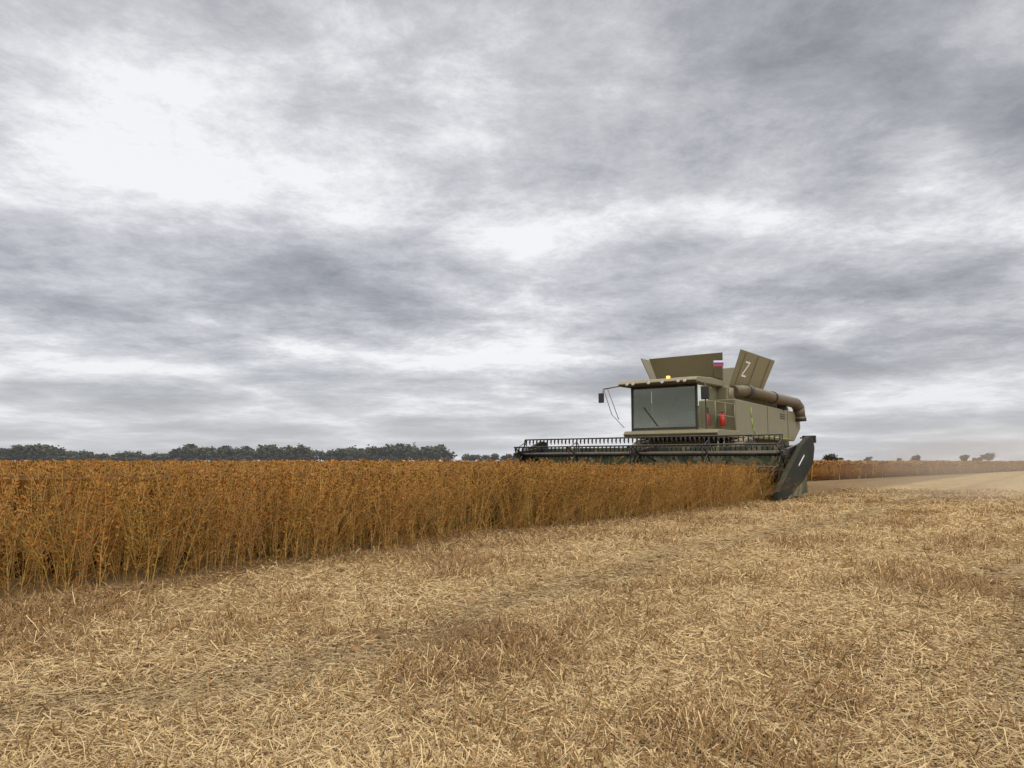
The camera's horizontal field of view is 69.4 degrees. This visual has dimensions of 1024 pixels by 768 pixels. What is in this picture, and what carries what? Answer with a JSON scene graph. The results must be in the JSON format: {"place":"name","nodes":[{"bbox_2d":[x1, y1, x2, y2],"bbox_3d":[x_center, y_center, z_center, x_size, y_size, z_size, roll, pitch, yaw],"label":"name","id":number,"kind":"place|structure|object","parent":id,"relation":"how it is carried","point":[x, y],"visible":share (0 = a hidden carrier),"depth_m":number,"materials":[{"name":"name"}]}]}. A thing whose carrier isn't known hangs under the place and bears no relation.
{"place":"outdoors","nodes":[
{"label":"outdoors","id":0,"kind":"place"},
{"bbox_2d":[0,471,1023,767],"bbox_3d":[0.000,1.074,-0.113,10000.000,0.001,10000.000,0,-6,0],"label":"ground","id":1,"kind":"structure","parent":0,"point":[994,481],"depth_m":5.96,"materials":[{"name":"beige plant"}]},
{"bbox_2d":[0,449,11,456],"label":"tree","id":2,"kind":"object","parent":1,"relation":"on","point":[4,453],"visible":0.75,"depth_m":612.83,"materials":[{"name":"green plant"}]},
{"bbox_2d":[5,448,15,460],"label":"tree","id":3,"kind":"object","parent":1,"relation":"on","point":[10,451],"visible":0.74,"depth_m":614.37,"materials":[{"name":"green plant"}]},
{"bbox_2d":[12,444,28,459],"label":"tree","id":4,"kind":"object","parent":1,"relation":"on","point":[18,450],"visible":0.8,"depth_m":610.13,"materials":[{"name":"green plant"}]},
{"bbox_2d":[21,445,34,458],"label":"tree","id":5,"kind":"object","parent":1,"relation":"on","point":[27,449],"visible":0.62,"depth_m":610.32,"materials":[{"name":"green plant"}]},
{"bbox_2d":[24,446,52,458],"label":"tree","id":6,"kind":"object","parent":1,"relation":"on","point":[31,453],"visible":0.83,"depth_m":608.63,"materials":[{"name":"green plant"}]},
{"bbox_2d":[32,443,44,457],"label":"tree","id":7,"kind":"object","parent":1,"relation":"on","point":[38,447],"visible":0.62,"depth_m":610.02,"materials":[{"name":"green plant"}]},
{"bbox_2d":[39,447,56,459],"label":"tree","id":8,"kind":"object","parent":1,"relation":"on","point":[48,452],"visible":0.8,"depth_m":611.08,"materials":[{"name":"green plant"}]},
{"bbox_2d":[44,456,53,460],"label":"tree","id":9,"kind":"object","parent":1,"relation":"on","point":[48,458],"visible":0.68,"depth_m":606.95,"materials":[{"name":"green plant"}]},
{"bbox_2d":[49,449,64,456],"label":"tree","id":10,"kind":"object","parent":1,"relation":"on","point":[60,451],"visible":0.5,"depth_m":616.40,"materials":[{"name":"green plant"}]},
{"bbox_2d":[50,456,67,460],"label":"tree","id":11,"kind":"object","parent":1,"relation":"on","point":[60,458],"visible":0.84,"depth_m":607.17,"materials":[{"name":"green plant"}]},
{"bbox_2d":[65,452,76,459],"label":"tree","id":12,"kind":"object","parent":1,"relation":"on","point":[68,454],"visible":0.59,"depth_m":612.85,"materials":[{"name":"green plant"}]},
{"bbox_2d":[67,456,80,460],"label":"tree","id":13,"kind":"object","parent":1,"relation":"on","point":[74,458],"visible":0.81,"depth_m":607.29,"materials":[{"name":"green plant"}]},
{"bbox_2d":[77,450,89,459],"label":"tree","id":14,"kind":"object","parent":1,"relation":"on","point":[79,453],"visible":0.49,"depth_m":616.96,"materials":[{"name":"green plant"}]},
{"bbox_2d":[80,452,93,460],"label":"tree","id":15,"kind":"object","parent":1,"relation":"on","point":[88,455],"visible":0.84,"depth_m":612.38,"materials":[{"name":"green plant"}]},
{"bbox_2d":[95,453,104,460],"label":"tree","id":16,"kind":"object","parent":1,"relation":"on","point":[100,456],"visible":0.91,"depth_m":610.66,"materials":[{"name":"green plant"}]},
{"bbox_2d":[102,452,110,458],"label":"tree","id":17,"kind":"object","parent":1,"relation":"on","point":[107,456],"visible":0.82,"depth_m":613.02,"materials":[{"name":"green plant"}]},
{"bbox_2d":[110,453,119,460],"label":"tree","id":18,"kind":"object","parent":1,"relation":"on","point":[116,455],"visible":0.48,"depth_m":613.20,"materials":[{"name":"green plant"}]},
{"bbox_2d":[122,451,133,457],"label":"tree","id":19,"kind":"object","parent":1,"relation":"on","point":[126,454],"visible":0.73,"depth_m":610.57,"materials":[{"name":"green plant"}]},
{"bbox_2d":[153,452,161,457],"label":"tree","id":20,"kind":"object","parent":1,"relation":"on","point":[155,454],"visible":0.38,"depth_m":612.53,"materials":[{"name":"green plant"}]},
{"bbox_2d":[151,455,169,460],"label":"tree","id":21,"kind":"object","parent":1,"relation":"on","point":[159,458],"visible":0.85,"depth_m":607.41,"materials":[{"name":"green plant"}]},
{"bbox_2d":[168,449,189,458],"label":"tree","id":22,"kind":"object","parent":1,"relation":"on","point":[173,453],"visible":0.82,"depth_m":611.75,"materials":[{"name":"green plant"}]},
{"bbox_2d":[174,445,192,459],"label":"tree","id":23,"kind":"object","parent":1,"relation":"on","point":[184,449],"visible":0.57,"depth_m":613.25,"materials":[{"name":"green plant"}]},
{"bbox_2d":[183,444,197,448],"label":"tree","id":24,"kind":"object","parent":1,"relation":"on","point":[191,445],"visible":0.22,"depth_m":620.65,"materials":[{"name":"green plant"}]},
{"bbox_2d":[184,448,198,458],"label":"tree","id":25,"kind":"object","parent":1,"relation":"on","point":[194,452],"visible":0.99,"depth_m":609.56,"materials":[{"name":"green plant"}]},
{"bbox_2d":[192,446,207,459],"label":"tree","id":26,"kind":"object","parent":1,"relation":"on","point":[199,449],"visible":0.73,"depth_m":614.74,"materials":[{"name":"green plant"}]},
{"bbox_2d":[200,451,212,460],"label":"tree","id":27,"kind":"object","parent":1,"relation":"on","point":[205,455],"visible":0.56,"depth_m":611.90,"materials":[{"name":"green plant"}]},
{"bbox_2d":[200,446,216,461],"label":"tree","id":28,"kind":"object","parent":1,"relation":"on","point":[207,450],"visible":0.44,"depth_m":618.21,"materials":[{"name":"green plant"}]},
{"bbox_2d":[207,448,222,459],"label":"tree","id":29,"kind":"object","parent":1,"relation":"on","point":[217,451],"visible":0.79,"depth_m":608.56,"materials":[{"name":"green plant"}]},
{"bbox_2d":[214,445,231,460],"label":"tree","id":30,"kind":"object","parent":1,"relation":"on","point":[223,453],"visible":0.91,"depth_m":608.88,"materials":[{"name":"green plant"}]},
{"bbox_2d":[225,447,242,456],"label":"tree","id":31,"kind":"object","parent":1,"relation":"on","point":[231,451],"visible":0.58,"depth_m":612.51,"materials":[{"name":"green plant"}]},
{"bbox_2d":[232,447,244,459],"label":"tree","id":32,"kind":"object","parent":1,"relation":"on","point":[240,455],"visible":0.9,"depth_m":610.34,"materials":[{"name":"green plant"}]},
{"bbox_2d":[240,446,252,458],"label":"tree","id":33,"kind":"object","parent":1,"relation":"on","point":[245,448],"visible":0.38,"depth_m":620.13,"materials":[{"name":"green plant"}]},
{"bbox_2d":[243,455,254,460],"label":"tree","id":34,"kind":"object","parent":1,"relation":"on","point":[250,458],"visible":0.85,"depth_m":606.79,"materials":[{"name":"green plant"}]},
{"bbox_2d":[245,449,260,459],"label":"tree","id":35,"kind":"object","parent":1,"relation":"on","point":[252,452],"visible":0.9,"depth_m":611.25,"materials":[{"name":"green plant"}]},
{"bbox_2d":[256,444,267,460],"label":"tree","id":36,"kind":"object","parent":1,"relation":"on","point":[261,446],"visible":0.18,"depth_m":619.93,"materials":[{"name":"green plant"}]},
{"bbox_2d":[256,445,277,460],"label":"tree","id":37,"kind":"object","parent":1,"relation":"on","point":[264,453],"visible":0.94,"depth_m":608.60,"materials":[{"name":"green plant"}]},
{"bbox_2d":[262,444,276,458],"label":"tree","id":38,"kind":"object","parent":1,"relation":"on","point":[271,449],"visible":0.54,"depth_m":610.78,"materials":[{"name":"green plant"}]},
{"bbox_2d":[273,445,292,459],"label":"tree","id":39,"kind":"object","parent":1,"relation":"on","point":[280,454],"visible":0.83,"depth_m":609.28,"materials":[{"name":"green plant"}]},
{"bbox_2d":[280,447,296,460],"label":"tree","id":40,"kind":"object","parent":1,"relation":"on","point":[291,450],"visible":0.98,"depth_m":609.06,"materials":[{"name":"green plant"}]},
{"bbox_2d":[294,443,306,458],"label":"tree","id":41,"kind":"object","parent":1,"relation":"on","point":[298,449],"visible":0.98,"depth_m":610.93,"materials":[{"name":"green plant"}]},
{"bbox_2d":[299,446,313,457],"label":"tree","id":42,"kind":"object","parent":1,"relation":"on","point":[307,449],"visible":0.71,"depth_m":613.63,"materials":[{"name":"green plant"}]},
{"bbox_2d":[306,451,317,460],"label":"tree","id":43,"kind":"object","parent":1,"relation":"on","point":[312,455],"visible":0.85,"depth_m":610.32,"materials":[{"name":"green plant"}]},
{"bbox_2d":[0,458,634,475],"bbox_3d":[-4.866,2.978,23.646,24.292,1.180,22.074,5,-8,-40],"label":"crop field","id":44,"kind":"structure","parent":1,"relation":"on","point":[11,467],"depth_m":15.62,"materials":[{"name":"brown plant"}]},
{"bbox_2d":[313,449,324,460],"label":"tree","id":45,"kind":"object","parent":1,"relation":"on","point":[319,454],"visible":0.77,"depth_m":616.52,"materials":[{"name":"green plant"}]},
{"bbox_2d":[324,450,333,459],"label":"tree","id":46,"kind":"object","parent":1,"relation":"on","point":[329,453],"visible":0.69,"depth_m":607.79,"materials":[{"name":"green plant"}]},
{"bbox_2d":[331,448,351,459],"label":"tree","id":47,"kind":"object","parent":1,"relation":"on","point":[338,451],"visible":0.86,"depth_m":610.71,"materials":[{"name":"green plant"}]},
{"bbox_2d":[344,451,353,457],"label":"tree","id":48,"kind":"object","parent":1,"relation":"on","point":[348,453],"visible":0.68,"depth_m":612.86,"materials":[{"name":"green plant"}]},
{"bbox_2d":[344,456,353,460],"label":"tree","id":49,"kind":"object","parent":1,"relation":"on","point":[350,458],"visible":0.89,"depth_m":607.24,"materials":[{"name":"green plant"}]},
{"bbox_2d":[352,449,360,458],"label":"tree","id":50,"kind":"object","parent":1,"relation":"on","point":[356,453],"visible":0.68,"depth_m":616.28,"materials":[{"name":"green plant"}]},
{"bbox_2d":[352,448,364,458],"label":"tree","id":51,"kind":"object","parent":1,"relation":"on","point":[356,450],"visible":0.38,"depth_m":616.82,"materials":[{"name":"green plant"}]},
{"bbox_2d":[357,449,369,459],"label":"tree","id":52,"kind":"object","parent":1,"relation":"on","point":[364,454],"visible":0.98,"depth_m":609.66,"materials":[{"name":"green plant"}]},
{"bbox_2d":[366,444,378,460],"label":"tree","id":53,"kind":"object","parent":1,"relation":"on","point":[373,453],"visible":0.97,"depth_m":612.27,"materials":[{"name":"green plant"}]},
{"bbox_2d":[370,448,384,459],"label":"tree","id":54,"kind":"object","parent":1,"relation":"on","point":[380,454],"visible":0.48,"depth_m":615.63,"materials":[{"name":"green plant"}]},
{"bbox_2d":[377,447,389,458],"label":"tree","id":55,"kind":"object","parent":1,"relation":"on","point":[382,449],"visible":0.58,"depth_m":617.21,"materials":[{"name":"green plant"}]},
{"bbox_2d":[383,444,401,458],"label":"tree","id":56,"kind":"object","parent":1,"relation":"on","point":[391,451],"visible":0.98,"depth_m":612.44,"materials":[{"name":"green plant"}]},
{"bbox_2d":[0,456,788,601],"bbox_3d":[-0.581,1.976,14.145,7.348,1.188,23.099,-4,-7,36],"label":"crop field","id":57,"kind":"structure","parent":1,"relation":"on","point":[309,513],"depth_m":8.37,"materials":[{"name":"brown plant"}]},
{"bbox_2d":[392,443,403,458],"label":"tree","id":58,"kind":"object","parent":1,"relation":"on","point":[397,446],"visible":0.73,"depth_m":615.39,"materials":[{"name":"green plant"}]},
{"bbox_2d":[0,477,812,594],"bbox_3d":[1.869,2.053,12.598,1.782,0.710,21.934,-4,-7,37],"label":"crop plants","id":59,"kind":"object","parent":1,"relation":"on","point":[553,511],"visible":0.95,"depth_m":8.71,"materials":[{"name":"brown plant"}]},
{"bbox_2d":[399,442,415,460],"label":"tree","id":60,"kind":"object","parent":1,"relation":"on","point":[409,445],"visible":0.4,"depth_m":619.36,"materials":[{"name":"green plant"}]},
{"bbox_2d":[401,444,415,459],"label":"tree","id":61,"kind":"object","parent":1,"relation":"on","point":[407,455],"visible":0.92,"depth_m":611.68,"materials":[{"name":"green plant"}]},
{"bbox_2d":[405,447,420,459],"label":"tree","id":62,"kind":"object","parent":1,"relation":"on","point":[413,450],"visible":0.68,"depth_m":612.25,"materials":[{"name":"green plant"}]},
{"bbox_2d":[419,446,442,459],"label":"tree","id":63,"kind":"object","parent":1,"relation":"on","point":[429,452],"visible":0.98,"depth_m":609.81,"materials":[{"name":"green plant"}]},
{"bbox_2d":[437,444,449,459],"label":"tree","id":64,"kind":"object","parent":1,"relation":"on","point":[442,447],"visible":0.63,"depth_m":618.77,"materials":[{"name":"green plant"}]},
{"bbox_2d":[440,450,457,459],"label":"tree","id":65,"kind":"object","parent":1,"relation":"on","point":[449,454],"visible":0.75,"depth_m":618.12,"materials":[{"name":"green plant"}]},
{"bbox_2d":[468,454,481,460],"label":"tree","id":66,"kind":"object","parent":1,"relation":"on","point":[474,457],"visible":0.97,"depth_m":933.05,"materials":[{"name":"green plant"}]},
{"bbox_2d":[480,454,489,460],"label":"tree","id":67,"kind":"object","parent":1,"relation":"on","point":[486,457],"visible":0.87,"depth_m":941.46,"materials":[{"name":"green plant"}]},
{"bbox_2d":[487,453,499,461],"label":"tree","id":68,"kind":"object","parent":1,"relation":"on","point":[494,456],"visible":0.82,"depth_m":932.17,"materials":[{"name":"green plant"}]},
{"bbox_2d":[503,453,513,460],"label":"tree","id":69,"kind":"object","parent":1,"relation":"on","point":[507,456],"visible":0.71,"depth_m":947.18,"materials":[{"name":"green plant"}]},
{"bbox_2d":[0,487,1023,767],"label":"stubble stalks","id":70,"kind":"object","parent":1,"relation":"on","point":[602,715],"visible":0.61,"depth_m":3.83,"materials":[{"name":"beige plant"}]},
{"bbox_2d":[0,495,1023,767],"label":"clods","id":71,"kind":"object","parent":1,"relation":"on","point":[472,601],"visible":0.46,"depth_m":4.50,"materials":[{"name":"brown soil"}]},
{"bbox_2d":[508,349,815,499],"bbox_3d":[7.263,1.518,28.392,9.999,5.159,13.866,-5,-7,37],"label":"combine harvester","id":72,"kind":"object","parent":1,"relation":"on","point":[708,407],"visible":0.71,"depth_m":26.46,"materials":[{"name":"painted metal"},{"name":"glass"},{"name":"rubber"}]},
{"bbox_2d":[822,454,837,460],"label":"tree","id":73,"kind":"object","parent":1,"relation":"on","point":[829,457],"visible":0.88,"depth_m":397.11,"materials":[{"name":"green plant"}]},
{"bbox_2d":[807,459,1023,480],"bbox_3d":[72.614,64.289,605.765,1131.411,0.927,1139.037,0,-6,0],"label":"crop field","id":74,"kind":"structure","parent":1,"relation":"on","point":[848,470],"depth_m":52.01,"materials":[{"name":"brown plant"}]},
{"bbox_2d":[910,454,920,460],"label":"tree","id":75,"kind":"object","parent":1,"relation":"on","point":[917,457],"visible":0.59,"depth_m":394.95,"materials":[{"name":"green plant"}]},
{"bbox_2d":[958,455,969,460],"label":"tree","id":76,"kind":"object","parent":1,"relation":"on","point":[963,457],"visible":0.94,"depth_m":396.81,"materials":[{"name":"green plant"}]},
{"bbox_2d":[971,457,983,460],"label":"tree","id":77,"kind":"object","parent":1,"relation":"on","point":[977,459],"visible":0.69,"depth_m":400.64,"materials":[{"name":"green plant"}]},
{"bbox_2d":[979,453,994,460],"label":"tree","id":78,"kind":"object","parent":1,"relation":"on","point":[988,456],"visible":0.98,"depth_m":991.53,"materials":[{"name":"green plant"}]},
{"bbox_2d":[0,0,1023,461],"label":"sky","id":79,"kind":"structure","parent":0,"point":[326,225],"materials":[{"name":"grey"}]}
]}

